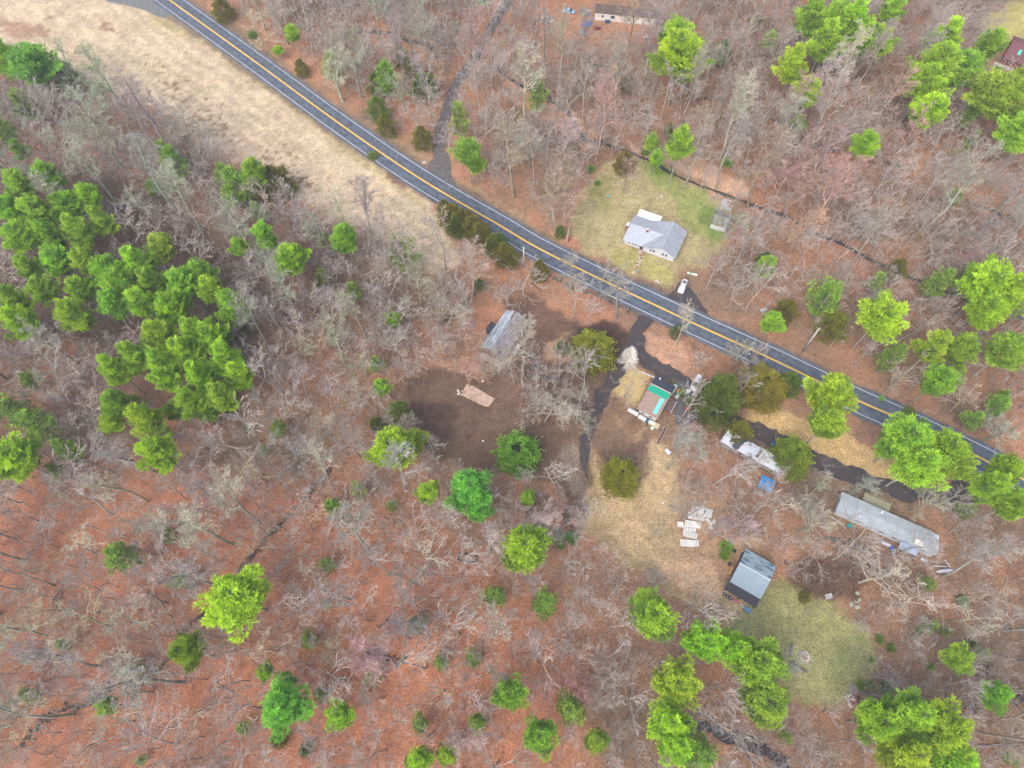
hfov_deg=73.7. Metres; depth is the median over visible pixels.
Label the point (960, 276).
pine tree
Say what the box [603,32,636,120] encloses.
bare tree
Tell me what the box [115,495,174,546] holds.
bare tree
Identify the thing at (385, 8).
bare tree
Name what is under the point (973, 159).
bare tree
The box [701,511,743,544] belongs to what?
bare tree
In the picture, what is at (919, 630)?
evergreen shrub
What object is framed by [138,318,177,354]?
pine tree
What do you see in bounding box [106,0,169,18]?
side road
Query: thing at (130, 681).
bare tree
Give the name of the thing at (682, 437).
bare tree
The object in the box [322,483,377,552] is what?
bare tree
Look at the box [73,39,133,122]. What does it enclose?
bare tree
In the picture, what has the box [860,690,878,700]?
log pile
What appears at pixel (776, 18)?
bare tree
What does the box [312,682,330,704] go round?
pine tree
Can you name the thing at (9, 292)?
pine tree
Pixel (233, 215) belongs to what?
bare tree
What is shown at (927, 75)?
pine tree
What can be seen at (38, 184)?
bare tree
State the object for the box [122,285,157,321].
pine tree
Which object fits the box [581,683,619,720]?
bare tree
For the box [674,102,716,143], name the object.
bare tree
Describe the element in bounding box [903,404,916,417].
cedar tree
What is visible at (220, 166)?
pine tree
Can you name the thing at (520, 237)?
road centre line
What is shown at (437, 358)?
bare tree
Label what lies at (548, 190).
bare tree
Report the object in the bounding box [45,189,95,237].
pine tree
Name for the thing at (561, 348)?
cedar tree
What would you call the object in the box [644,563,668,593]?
bare tree
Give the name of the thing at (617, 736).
bare tree
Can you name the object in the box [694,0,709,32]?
bare tree
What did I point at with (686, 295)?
driveway
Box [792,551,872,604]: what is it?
bramble thicket
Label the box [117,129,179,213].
bare tree
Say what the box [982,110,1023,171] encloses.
pine tree
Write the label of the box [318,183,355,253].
bare tree
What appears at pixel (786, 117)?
bare tree
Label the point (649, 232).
white house
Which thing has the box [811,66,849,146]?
bare tree
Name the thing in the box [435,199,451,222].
cedar tree
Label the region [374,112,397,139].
cedar tree
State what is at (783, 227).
bare tree
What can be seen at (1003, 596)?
bare tree
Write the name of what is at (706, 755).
pine tree
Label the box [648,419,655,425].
storage bin
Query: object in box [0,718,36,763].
bare tree
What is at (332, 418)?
bare tree
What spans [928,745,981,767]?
pine tree
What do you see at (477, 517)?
pine tree
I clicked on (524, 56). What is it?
bare tree
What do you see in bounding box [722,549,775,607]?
metal roof shed
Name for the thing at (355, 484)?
pine tree
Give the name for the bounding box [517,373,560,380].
stone wall
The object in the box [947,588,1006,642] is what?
bare tree
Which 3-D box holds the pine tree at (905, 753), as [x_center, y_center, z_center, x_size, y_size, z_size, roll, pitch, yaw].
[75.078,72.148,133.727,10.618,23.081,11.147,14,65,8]
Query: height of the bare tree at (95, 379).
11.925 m
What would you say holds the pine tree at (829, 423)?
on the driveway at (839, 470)
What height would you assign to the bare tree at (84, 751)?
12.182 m
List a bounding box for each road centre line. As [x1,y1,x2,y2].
[169,0,1022,479]
[172,1,1023,478]
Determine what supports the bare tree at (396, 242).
on the ground at (794, 338)
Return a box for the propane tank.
[628,408,638,415]
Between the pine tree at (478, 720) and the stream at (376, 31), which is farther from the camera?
the stream at (376, 31)
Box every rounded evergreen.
[565,328,618,382]
[596,455,640,502]
[736,360,791,418]
[763,432,815,485]
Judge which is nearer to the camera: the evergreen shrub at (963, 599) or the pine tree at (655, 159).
the evergreen shrub at (963, 599)
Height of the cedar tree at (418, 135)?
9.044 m
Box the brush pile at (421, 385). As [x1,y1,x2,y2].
[400,369,428,394]
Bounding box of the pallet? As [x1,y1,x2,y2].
[849,684,857,693]
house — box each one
[479,310,528,367]
[622,209,686,261]
[637,376,676,421]
[721,198,733,210]
[994,35,1023,70]
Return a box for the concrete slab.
[462,384,495,406]
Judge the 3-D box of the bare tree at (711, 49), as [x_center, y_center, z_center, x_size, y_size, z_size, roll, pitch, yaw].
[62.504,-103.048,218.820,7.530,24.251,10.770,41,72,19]
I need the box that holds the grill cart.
[743,606,751,613]
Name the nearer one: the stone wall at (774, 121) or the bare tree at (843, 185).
the bare tree at (843, 185)
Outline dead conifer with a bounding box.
[617,345,638,370]
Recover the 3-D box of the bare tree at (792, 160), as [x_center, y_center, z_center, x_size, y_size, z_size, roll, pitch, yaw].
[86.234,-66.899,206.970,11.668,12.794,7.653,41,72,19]
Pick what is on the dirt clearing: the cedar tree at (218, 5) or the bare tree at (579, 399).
the bare tree at (579, 399)
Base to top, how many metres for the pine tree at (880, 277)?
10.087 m
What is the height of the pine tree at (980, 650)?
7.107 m
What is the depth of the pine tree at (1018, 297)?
171.12 m
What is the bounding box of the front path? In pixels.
[633,255,643,268]
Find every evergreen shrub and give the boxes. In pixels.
[246,30,256,38]
[552,534,563,543]
[563,528,579,544]
[584,164,594,172]
[640,149,649,156]
[678,388,687,396]
[717,539,733,552]
[718,550,730,561]
[719,157,732,168]
[855,679,866,691]
[866,680,876,690]
[874,633,883,645]
[876,679,896,696]
[886,643,895,652]
[914,627,923,636]
[925,661,935,671]
[955,595,970,609]
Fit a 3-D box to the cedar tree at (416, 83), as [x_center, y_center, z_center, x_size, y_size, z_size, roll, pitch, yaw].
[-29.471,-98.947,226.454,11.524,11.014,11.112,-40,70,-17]
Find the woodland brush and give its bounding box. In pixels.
[0,0,1023,767]
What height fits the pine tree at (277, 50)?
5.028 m
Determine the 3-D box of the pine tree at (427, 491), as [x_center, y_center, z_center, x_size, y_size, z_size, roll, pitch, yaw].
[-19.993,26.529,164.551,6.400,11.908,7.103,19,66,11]
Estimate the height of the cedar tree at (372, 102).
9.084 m
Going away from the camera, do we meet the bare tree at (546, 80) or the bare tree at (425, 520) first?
the bare tree at (425, 520)
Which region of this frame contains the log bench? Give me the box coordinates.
[791,662,806,672]
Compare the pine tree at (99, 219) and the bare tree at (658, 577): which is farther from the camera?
the pine tree at (99, 219)
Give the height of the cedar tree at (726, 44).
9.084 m
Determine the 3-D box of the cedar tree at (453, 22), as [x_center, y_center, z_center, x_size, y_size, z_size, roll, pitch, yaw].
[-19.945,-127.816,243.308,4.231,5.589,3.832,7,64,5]
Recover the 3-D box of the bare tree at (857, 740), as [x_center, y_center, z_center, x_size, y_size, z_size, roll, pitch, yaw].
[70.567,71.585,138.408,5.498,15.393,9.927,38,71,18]
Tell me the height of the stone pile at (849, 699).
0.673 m
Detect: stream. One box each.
[355,30,434,51]
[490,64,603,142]
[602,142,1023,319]
[681,715,790,767]
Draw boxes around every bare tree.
[0,91,39,117]
[0,100,29,138]
[0,139,15,170]
[0,148,49,192]
[0,552,25,560]
[0,553,55,605]
[0,593,64,650]
[0,627,23,631]
[0,683,75,733]
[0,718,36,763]
[1,686,62,734]
[4,634,102,681]
[6,634,78,676]
[7,364,61,403]
[15,165,62,218]
[17,313,82,365]
[19,590,68,638]
[29,123,78,165]
[36,122,122,208]
[46,474,90,511]
[51,519,107,580]
[52,37,89,103]
[52,585,110,654]
[54,83,115,148]
[57,75,94,114]
[68,724,122,767]
[70,99,138,182]
[70,347,101,393]
[72,374,107,404]
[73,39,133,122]
[74,156,105,194]
[75,472,149,506]
[83,652,185,720]
[84,442,157,477]
[84,697,148,741]
[86,77,116,117]
[89,623,144,691]
[92,595,156,639]
[108,65,170,151]
[110,183,157,219]
[115,323,168,355]
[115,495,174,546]
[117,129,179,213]
[119,560,167,619]
[133,130,151,159]
[141,159,184,197]
[148,156,203,232]
[148,499,233,555]
[153,554,222,607]
[156,96,214,155]
[173,525,217,563]
[174,414,226,454]
[175,471,236,514]
[177,704,232,740]
[205,464,260,523]
[208,188,262,265]
[215,203,249,247]
[222,452,272,509]
[224,524,278,560]
[228,279,270,348]
[239,177,291,217]
[242,9,287,53]
[242,628,296,671]
[244,385,284,427]
[248,238,290,285]
[254,0,266,30]
[257,0,294,44]
[258,429,291,474]
[263,253,300,321]
[268,467,299,501]
[276,493,332,539]
[278,540,319,569]
[280,435,333,479]
[289,333,316,366]
[292,318,331,356]
[294,557,336,598]
[299,435,338,485]
[300,206,334,254]
[303,576,352,616]
[306,404,345,453]
[313,306,351,369]
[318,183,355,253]
[319,627,344,670]
[321,42,351,102]
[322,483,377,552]
[324,19,346,70]
[329,285,367,341]
[332,381,374,411]
[334,45,365,97]
[337,422,369,458]
[342,24,371,62]
[342,348,378,380]
[344,632,397,688]
[346,174,386,249]
[365,0,385,44]
[369,253,398,291]
[370,325,405,361]
[371,522,400,541]
[372,0,401,46]
[372,208,416,291]
[380,438,432,489]
[380,611,425,646]
[382,71,413,109]
[382,289,414,332]
[382,367,407,395]
[382,499,440,546]
[382,700,411,743]
[384,9,408,93]
[386,559,431,597]
[397,263,438,307]
[403,0,430,35]
[404,0,434,73]
[404,521,452,585]
[410,678,461,717]
[414,13,439,47]
[420,292,473,332]
[421,344,456,372]
[424,270,454,305]
[441,721,487,762]
[447,356,485,385]
[450,235,493,302]
[458,646,501,680]
[459,4,490,91]
[468,520,507,575]
[468,583,496,620]
[476,342,514,375]
[480,0,509,36]
[481,599,516,642]
[487,658,512,692]
[488,107,532,197]
[494,564,524,599]
[501,313,536,374]
[503,0,516,28]
[509,41,547,126]
[512,124,549,167]
[513,381,581,431]
[522,564,548,596]
[526,0,555,52]
[527,0,555,70]
[527,671,555,718]
[529,497,562,540]
[537,197,558,231]
[538,70,564,103]
[538,159,566,236]
[546,146,579,212]
[546,668,594,702]
[547,174,585,242]
[550,3,574,83]
[555,108,582,178]
[558,250,592,294]
[562,382,599,437]
[565,4,599,93]
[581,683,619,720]
[588,63,624,162]
[591,262,634,319]
[592,261,616,286]
[602,718,632,758]
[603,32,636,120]
[615,156,640,193]
[616,0,646,71]
[634,0,667,74]
[637,50,661,93]
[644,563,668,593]
[648,520,663,544]
[661,493,709,533]
[666,420,695,469]
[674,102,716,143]
[674,297,694,345]
[681,41,711,124]
[683,0,699,29]
[683,116,713,188]
[685,426,711,462]
[692,252,731,288]
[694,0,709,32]
[694,105,727,142]
[699,23,721,97]
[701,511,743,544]
[702,239,733,276]
[709,193,729,224]
[715,108,752,189]
[717,210,752,239]
[719,69,758,158]
[719,510,761,536]
[722,339,755,368]
[727,78,763,122]
[727,187,759,227]
[734,105,767,166]
[736,22,775,63]
[738,446,773,480]
[740,342,768,367]
[741,0,772,48]
[743,265,764,300]
[746,122,797,207]
[747,487,811,531]
[758,156,808,206]
[761,2,788,50]
[762,15,795,90]
[765,83,810,166]
[766,0,790,26]
[771,24,795,61]
[774,220,799,249]
[777,644,811,679]
[779,68,817,149]
[779,146,817,177]
[780,707,818,756]
[784,124,826,195]
[785,151,829,212]
[787,205,830,254]
[787,483,840,548]
[800,266,829,292]
[804,51,850,114]
[805,148,873,232]
[808,127,849,179]
[810,469,835,492]
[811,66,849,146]
[818,726,849,767]
[825,154,861,202]
[828,18,875,107]
[831,51,859,90]
[831,270,854,301]
[839,717,879,755]
[843,473,882,497]
[844,110,893,155]
[845,287,892,334]
[848,189,906,271]
[850,543,911,613]
[851,17,898,97]
[854,203,891,242]
[861,35,908,82]
[869,57,921,128]
[877,574,956,617]
[884,367,906,396]
[887,348,930,390]
[888,304,948,346]
[892,100,937,163]
[895,2,954,93]
[900,0,937,35]
[906,288,960,325]
[908,482,956,520]
[910,669,951,697]
[920,140,1003,232]
[929,382,984,411]
[936,243,987,272]
[941,133,990,187]
[941,531,1023,577]
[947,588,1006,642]
[959,518,996,568]
[962,214,1004,254]
[969,714,1023,767]
[971,400,1022,454]
[980,165,1023,229]
[986,0,1017,13]
[987,575,1023,620]
[992,197,1023,251]
[1004,627,1023,631]
[1007,251,1023,270]
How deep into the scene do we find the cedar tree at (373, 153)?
219.53 m
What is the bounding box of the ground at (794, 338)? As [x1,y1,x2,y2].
[0,0,1023,767]
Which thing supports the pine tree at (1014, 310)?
on the ground at (794, 338)
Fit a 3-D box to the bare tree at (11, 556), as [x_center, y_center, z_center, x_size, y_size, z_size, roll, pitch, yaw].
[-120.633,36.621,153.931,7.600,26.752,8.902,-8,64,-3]
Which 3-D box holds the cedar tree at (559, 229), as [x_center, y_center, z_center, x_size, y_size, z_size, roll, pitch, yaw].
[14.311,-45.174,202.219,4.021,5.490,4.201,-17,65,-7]
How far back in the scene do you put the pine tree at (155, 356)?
168.99 m
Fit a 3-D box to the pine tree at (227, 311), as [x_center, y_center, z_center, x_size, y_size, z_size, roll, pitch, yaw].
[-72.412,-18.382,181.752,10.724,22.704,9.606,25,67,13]
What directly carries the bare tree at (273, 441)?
on the ground at (794, 338)
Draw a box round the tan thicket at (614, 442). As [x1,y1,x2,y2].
[591,341,751,488]
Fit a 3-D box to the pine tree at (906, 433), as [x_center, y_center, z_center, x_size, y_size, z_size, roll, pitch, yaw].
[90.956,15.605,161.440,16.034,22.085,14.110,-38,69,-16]
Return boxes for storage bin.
[638,414,646,421]
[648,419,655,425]
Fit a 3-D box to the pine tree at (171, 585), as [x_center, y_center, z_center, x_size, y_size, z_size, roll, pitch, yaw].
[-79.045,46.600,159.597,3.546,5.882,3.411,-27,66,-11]
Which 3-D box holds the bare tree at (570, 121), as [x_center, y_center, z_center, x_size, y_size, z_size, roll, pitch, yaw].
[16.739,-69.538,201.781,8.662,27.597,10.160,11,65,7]
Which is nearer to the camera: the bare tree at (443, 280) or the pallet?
the pallet
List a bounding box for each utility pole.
[521,246,525,267]
[801,327,820,351]
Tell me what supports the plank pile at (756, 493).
on the ground at (794, 338)
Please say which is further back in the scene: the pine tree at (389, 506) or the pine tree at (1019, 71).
the pine tree at (1019, 71)
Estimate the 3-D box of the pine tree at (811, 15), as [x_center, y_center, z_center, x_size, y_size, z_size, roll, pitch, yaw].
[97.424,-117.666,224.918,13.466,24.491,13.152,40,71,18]
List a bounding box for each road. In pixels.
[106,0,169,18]
[153,0,1023,490]
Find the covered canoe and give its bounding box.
[936,568,952,572]
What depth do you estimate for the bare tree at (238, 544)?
158.21 m
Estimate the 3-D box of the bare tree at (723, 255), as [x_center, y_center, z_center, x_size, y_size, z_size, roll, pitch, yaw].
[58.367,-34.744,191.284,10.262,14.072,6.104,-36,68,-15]
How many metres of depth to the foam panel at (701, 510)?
167.05 m
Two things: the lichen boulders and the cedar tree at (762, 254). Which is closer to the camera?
the lichen boulders
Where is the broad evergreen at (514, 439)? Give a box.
[488,429,546,480]
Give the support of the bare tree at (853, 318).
on the ground at (794, 338)
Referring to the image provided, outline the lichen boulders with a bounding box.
[849,591,860,608]
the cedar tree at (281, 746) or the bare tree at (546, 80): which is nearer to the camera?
the cedar tree at (281, 746)
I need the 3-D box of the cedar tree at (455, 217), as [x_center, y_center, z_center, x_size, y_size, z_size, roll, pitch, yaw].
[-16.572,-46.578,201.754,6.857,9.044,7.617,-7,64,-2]
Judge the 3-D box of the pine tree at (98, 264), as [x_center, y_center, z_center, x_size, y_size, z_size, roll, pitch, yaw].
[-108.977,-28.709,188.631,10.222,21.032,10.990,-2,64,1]
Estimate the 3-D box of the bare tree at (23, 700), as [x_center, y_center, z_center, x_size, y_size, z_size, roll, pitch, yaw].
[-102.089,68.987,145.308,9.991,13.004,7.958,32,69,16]
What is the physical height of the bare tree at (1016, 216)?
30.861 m
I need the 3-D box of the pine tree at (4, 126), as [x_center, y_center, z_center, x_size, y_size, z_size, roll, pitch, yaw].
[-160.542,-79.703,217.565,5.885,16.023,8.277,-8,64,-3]
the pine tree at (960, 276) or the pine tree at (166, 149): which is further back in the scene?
the pine tree at (166, 149)
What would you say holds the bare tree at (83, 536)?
on the ground at (794, 338)
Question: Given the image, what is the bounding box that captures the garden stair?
[656,426,666,444]
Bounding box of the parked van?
[690,374,702,391]
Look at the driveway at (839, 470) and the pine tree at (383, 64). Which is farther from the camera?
the pine tree at (383, 64)
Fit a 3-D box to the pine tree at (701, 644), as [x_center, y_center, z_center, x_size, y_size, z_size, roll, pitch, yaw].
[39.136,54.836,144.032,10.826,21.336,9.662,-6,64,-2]
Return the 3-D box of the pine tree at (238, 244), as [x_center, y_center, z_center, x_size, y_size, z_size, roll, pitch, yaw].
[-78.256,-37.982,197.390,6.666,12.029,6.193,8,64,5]
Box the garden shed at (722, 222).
[710,210,731,231]
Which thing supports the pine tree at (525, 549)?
on the ground at (794, 338)
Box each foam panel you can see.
[677,521,683,526]
[680,539,694,546]
[683,530,696,538]
[684,525,695,531]
[685,520,700,528]
[688,512,704,520]
[692,506,704,512]
[703,508,712,517]
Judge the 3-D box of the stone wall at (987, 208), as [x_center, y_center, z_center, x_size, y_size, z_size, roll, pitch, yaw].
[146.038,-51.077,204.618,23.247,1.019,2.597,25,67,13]
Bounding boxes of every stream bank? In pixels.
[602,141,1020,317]
[678,706,785,767]
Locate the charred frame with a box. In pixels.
[457,552,477,562]
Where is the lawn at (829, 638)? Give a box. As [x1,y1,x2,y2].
[571,0,1023,704]
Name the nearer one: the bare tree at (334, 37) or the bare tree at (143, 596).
the bare tree at (143, 596)
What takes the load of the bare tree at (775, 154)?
on the ground at (794, 338)
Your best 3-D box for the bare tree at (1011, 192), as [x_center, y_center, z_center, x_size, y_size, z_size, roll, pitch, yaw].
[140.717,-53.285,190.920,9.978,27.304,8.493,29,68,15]
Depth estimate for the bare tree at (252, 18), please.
237.28 m
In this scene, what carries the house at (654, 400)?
on the ground at (794, 338)
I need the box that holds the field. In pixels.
[0,0,461,272]
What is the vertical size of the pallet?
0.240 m
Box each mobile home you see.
[594,3,658,25]
[719,430,786,477]
[833,492,939,556]
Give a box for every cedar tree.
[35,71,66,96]
[56,61,81,85]
[209,0,237,25]
[254,164,298,205]
[268,731,288,750]
[293,58,311,78]
[298,743,314,759]
[313,275,326,292]
[365,72,387,97]
[365,96,392,122]
[366,150,378,160]
[368,416,384,432]
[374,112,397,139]
[383,399,413,426]
[391,44,409,69]
[403,57,422,83]
[408,71,438,105]
[410,125,433,151]
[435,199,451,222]
[436,202,464,230]
[445,213,465,240]
[451,19,460,33]
[452,207,473,233]
[459,213,487,239]
[467,221,491,249]
[474,278,486,292]
[479,227,492,250]
[482,232,506,259]
[489,242,516,269]
[494,232,508,246]
[502,247,520,270]
[528,259,549,283]
[538,186,551,204]
[554,225,565,239]
[555,340,569,356]
[562,509,571,518]
[612,150,635,178]
[619,74,634,93]
[663,122,673,137]
[667,324,682,339]
[714,39,732,66]
[723,418,754,442]
[754,251,771,264]
[770,298,801,326]
[779,370,803,398]
[797,591,811,604]
[811,309,851,346]
[883,258,908,282]
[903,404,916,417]
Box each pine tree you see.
[0,38,40,96]
[0,118,21,144]
[0,191,28,224]
[0,218,44,254]
[0,283,47,328]
[0,303,55,350]
[0,391,44,433]
[0,427,48,483]
[1,165,56,220]
[3,41,65,108]
[7,87,45,129]
[7,138,32,164]
[10,252,62,297]
[13,408,62,443]
[14,193,72,246]
[15,685,43,704]
[16,371,44,389]
[22,273,61,307]
[26,159,68,193]
[31,218,66,251]
[37,243,73,277]
[43,462,66,479]
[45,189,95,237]
[48,437,89,462]
[52,295,105,342]
[54,638,72,652]
[59,212,100,255]
[62,274,107,314]
[66,243,97,275]
[72,181,103,212]
[85,205,121,245]
[87,253,121,287]
[92,695,122,717]
[95,287,144,333]
[95,353,144,394]
[95,409,130,434]
[96,265,136,297]
[98,388,129,417]
[101,540,146,575]
[114,340,149,375]
[119,244,160,290]
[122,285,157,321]
[123,402,175,440]
[124,284,156,314]
[124,663,144,678]
[126,393,141,404]
[132,432,187,475]
[133,265,169,300]
[134,753,148,766]
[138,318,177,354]
[142,231,176,267]
[144,179,160,198]
[144,345,184,385]
[144,361,191,403]
[149,287,193,326]
[152,427,174,440]
[154,139,179,173]
[157,143,190,183]
[161,398,188,422]
[162,527,177,545]
[164,264,206,313]
[165,334,207,375]
[166,578,177,589]
[167,629,214,674]
[173,385,215,425]
[173,572,195,590]
[176,315,212,355]
[183,358,218,394]
[185,383,196,392]
[186,257,219,286]
[190,315,229,354]
[193,563,273,644]
[194,273,222,306]
[196,401,220,424]
[205,339,247,382]
[205,381,243,419]
[214,161,237,189]
[214,287,255,334]
[216,368,232,386]
[218,316,241,332]
[219,164,255,208]
[220,329,233,345]
[224,360,259,399]
[226,236,250,264]
[235,720,252,735]
[239,156,269,205]
[248,219,278,251]
[249,200,269,225]
[255,659,276,682]
[258,677,316,742]
[259,444,269,457]
[267,418,287,438]
[270,45,284,59]
[272,242,312,288]
[274,669,293,688]
[284,23,300,58]
[299,627,319,649]
[302,220,315,240]
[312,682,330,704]
[314,268,330,286]
[316,556,337,573]
[317,233,329,250]
[320,50,345,90]
[322,497,344,518]
[324,698,355,732]
[327,330,340,345]
[328,221,357,267]
[346,281,362,302]
[351,480,367,499]
[360,425,416,469]
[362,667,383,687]
[369,355,386,373]
[372,378,393,399]
[374,57,396,100]
[384,310,402,327]
[384,499,398,511]
[385,232,421,272]
[402,427,429,454]
[403,744,434,767]
[408,614,429,635]
[411,709,427,734]
[412,479,440,505]
[433,651,450,671]
[435,740,460,767]
[443,466,494,516]
[448,100,470,136]
[448,135,481,183]
[464,646,481,668]
[465,502,495,523]
[466,155,487,184]
[467,712,489,735]
[480,581,506,610]
[489,671,529,713]
[500,522,553,575]
[519,488,534,506]
[521,713,559,762]
[526,77,549,113]
[530,585,560,621]
[555,686,586,726]
[583,726,611,755]
[626,586,681,643]
[643,132,659,159]
[644,26,714,106]
[645,695,696,743]
[649,147,666,173]
[650,652,704,713]
[655,729,701,767]
[657,14,700,77]
[664,123,696,180]
[680,615,730,664]
[683,730,721,767]
[709,44,725,67]
[717,626,755,673]
[722,636,793,700]
[735,680,793,730]
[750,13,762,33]
[751,254,777,285]
[759,29,776,61]
[759,309,787,335]
[770,41,808,104]
[776,726,792,744]
[777,688,791,714]
[788,114,807,141]
[791,75,822,116]
[794,0,829,41]
[802,371,859,420]
[804,275,843,320]
[805,16,847,74]
[806,403,850,444]
[815,0,862,70]
[834,0,877,64]
[842,129,880,181]
[846,696,907,746]
[851,20,900,81]
[851,287,910,348]
[866,270,888,293]
[867,724,932,767]
[873,409,942,462]
[874,339,910,373]
[877,684,939,746]
[878,0,908,22]
[885,440,954,491]
[898,59,956,124]
[903,328,953,373]
[904,90,950,147]
[906,39,967,115]
[907,694,975,764]
[909,363,963,404]
[915,574,936,592]
[917,265,956,304]
[919,618,940,634]
[921,14,964,51]
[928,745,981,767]
[931,426,972,475]
[935,640,975,676]
[939,452,980,481]
[940,624,952,636]
[943,47,987,90]
[943,331,981,364]
[944,187,965,206]
[949,364,967,379]
[950,271,967,292]
[950,282,959,294]
[952,141,970,161]
[952,253,1019,317]
[952,467,1013,505]
[952,502,977,520]
[954,289,1011,336]
[955,94,987,134]
[959,410,985,431]
[960,65,1019,135]
[961,128,981,149]
[968,645,990,663]
[968,679,1014,716]
[970,26,1009,59]
[971,329,1023,376]
[975,484,1023,522]
[977,78,1023,146]
[980,64,1023,127]
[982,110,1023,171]
[983,393,1012,417]
[984,452,1023,484]
[986,271,1023,316]
[990,389,1011,405]
[1000,751,1021,767]
[1003,301,1023,318]
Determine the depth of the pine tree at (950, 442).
153.80 m
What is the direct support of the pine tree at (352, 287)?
on the ground at (794, 338)
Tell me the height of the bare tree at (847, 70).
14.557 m
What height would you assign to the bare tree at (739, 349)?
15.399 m
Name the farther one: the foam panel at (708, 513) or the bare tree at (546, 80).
the bare tree at (546, 80)
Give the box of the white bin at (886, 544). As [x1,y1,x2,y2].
[881,541,890,546]
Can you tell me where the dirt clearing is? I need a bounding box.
[408,291,629,512]
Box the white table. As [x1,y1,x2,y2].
[825,593,832,599]
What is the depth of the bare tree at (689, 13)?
225.21 m
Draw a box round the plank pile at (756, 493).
[753,489,763,495]
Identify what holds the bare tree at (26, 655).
on the ground at (794, 338)
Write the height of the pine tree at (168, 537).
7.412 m
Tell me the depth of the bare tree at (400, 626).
145.02 m
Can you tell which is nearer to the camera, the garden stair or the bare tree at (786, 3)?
the garden stair
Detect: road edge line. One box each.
[157,1,982,472]
[184,0,995,452]
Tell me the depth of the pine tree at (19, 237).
187.62 m
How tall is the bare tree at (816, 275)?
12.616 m
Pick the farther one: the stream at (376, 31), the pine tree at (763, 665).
the stream at (376, 31)
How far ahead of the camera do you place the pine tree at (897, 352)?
174.35 m
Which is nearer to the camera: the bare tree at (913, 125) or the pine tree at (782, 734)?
the pine tree at (782, 734)
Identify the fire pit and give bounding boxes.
[800,651,811,661]
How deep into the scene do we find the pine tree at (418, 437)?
166.18 m
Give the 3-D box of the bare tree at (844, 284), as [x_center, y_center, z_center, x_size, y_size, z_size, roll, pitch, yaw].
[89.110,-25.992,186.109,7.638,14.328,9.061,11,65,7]
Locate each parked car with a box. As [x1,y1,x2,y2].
[563,7,574,14]
[677,279,687,293]
[685,389,699,399]
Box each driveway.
[428,150,456,185]
[431,0,511,172]
[579,315,642,480]
[628,335,943,504]
[638,315,654,332]
[666,282,707,314]
[674,381,699,426]
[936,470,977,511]
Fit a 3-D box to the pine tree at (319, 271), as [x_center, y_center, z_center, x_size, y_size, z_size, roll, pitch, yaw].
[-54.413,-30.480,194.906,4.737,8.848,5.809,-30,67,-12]
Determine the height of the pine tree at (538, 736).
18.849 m
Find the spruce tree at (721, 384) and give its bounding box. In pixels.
[678,371,748,437]
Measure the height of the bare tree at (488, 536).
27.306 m
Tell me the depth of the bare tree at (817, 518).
155.69 m
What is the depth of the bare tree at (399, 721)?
140.87 m
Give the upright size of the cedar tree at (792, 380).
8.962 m
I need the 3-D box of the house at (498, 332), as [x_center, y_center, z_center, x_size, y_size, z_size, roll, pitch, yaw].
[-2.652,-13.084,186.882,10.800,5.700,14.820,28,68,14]
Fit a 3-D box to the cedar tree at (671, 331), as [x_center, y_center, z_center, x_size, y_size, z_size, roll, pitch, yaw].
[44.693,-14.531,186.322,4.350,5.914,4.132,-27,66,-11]
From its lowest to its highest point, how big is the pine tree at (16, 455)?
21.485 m
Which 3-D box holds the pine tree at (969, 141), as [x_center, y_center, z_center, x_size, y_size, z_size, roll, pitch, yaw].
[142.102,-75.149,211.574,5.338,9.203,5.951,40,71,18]
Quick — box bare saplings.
[0,0,1023,767]
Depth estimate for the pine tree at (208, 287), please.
179.95 m
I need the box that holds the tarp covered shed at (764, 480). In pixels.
[757,475,775,492]
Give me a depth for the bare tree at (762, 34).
225.29 m
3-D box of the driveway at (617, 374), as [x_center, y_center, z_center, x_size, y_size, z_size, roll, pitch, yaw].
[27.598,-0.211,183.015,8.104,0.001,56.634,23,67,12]
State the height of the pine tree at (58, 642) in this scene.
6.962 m
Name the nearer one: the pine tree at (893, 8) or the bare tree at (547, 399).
the bare tree at (547, 399)
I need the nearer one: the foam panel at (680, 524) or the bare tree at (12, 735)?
the bare tree at (12, 735)
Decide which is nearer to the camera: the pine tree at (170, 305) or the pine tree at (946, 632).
the pine tree at (946, 632)
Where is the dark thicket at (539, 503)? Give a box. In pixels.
[522,316,651,548]
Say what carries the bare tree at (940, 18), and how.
on the ground at (794, 338)
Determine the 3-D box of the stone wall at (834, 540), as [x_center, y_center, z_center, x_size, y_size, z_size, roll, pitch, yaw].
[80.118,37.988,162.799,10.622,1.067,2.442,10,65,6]
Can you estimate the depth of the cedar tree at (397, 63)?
234.12 m
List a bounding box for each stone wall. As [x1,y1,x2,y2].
[15,691,109,749]
[145,464,333,682]
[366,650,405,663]
[437,292,476,328]
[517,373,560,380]
[548,272,636,314]
[678,80,849,153]
[825,536,870,551]
[833,546,888,573]
[868,160,901,166]
[961,695,1023,713]
[962,198,1015,221]
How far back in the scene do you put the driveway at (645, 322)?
190.96 m
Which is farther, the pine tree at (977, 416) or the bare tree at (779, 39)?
the bare tree at (779, 39)
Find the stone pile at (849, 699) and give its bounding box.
[842,693,854,707]
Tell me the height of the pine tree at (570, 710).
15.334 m
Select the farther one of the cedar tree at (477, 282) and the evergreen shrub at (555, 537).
the cedar tree at (477, 282)
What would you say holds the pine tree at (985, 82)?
on the ground at (794, 338)
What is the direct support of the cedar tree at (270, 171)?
on the ground at (794, 338)

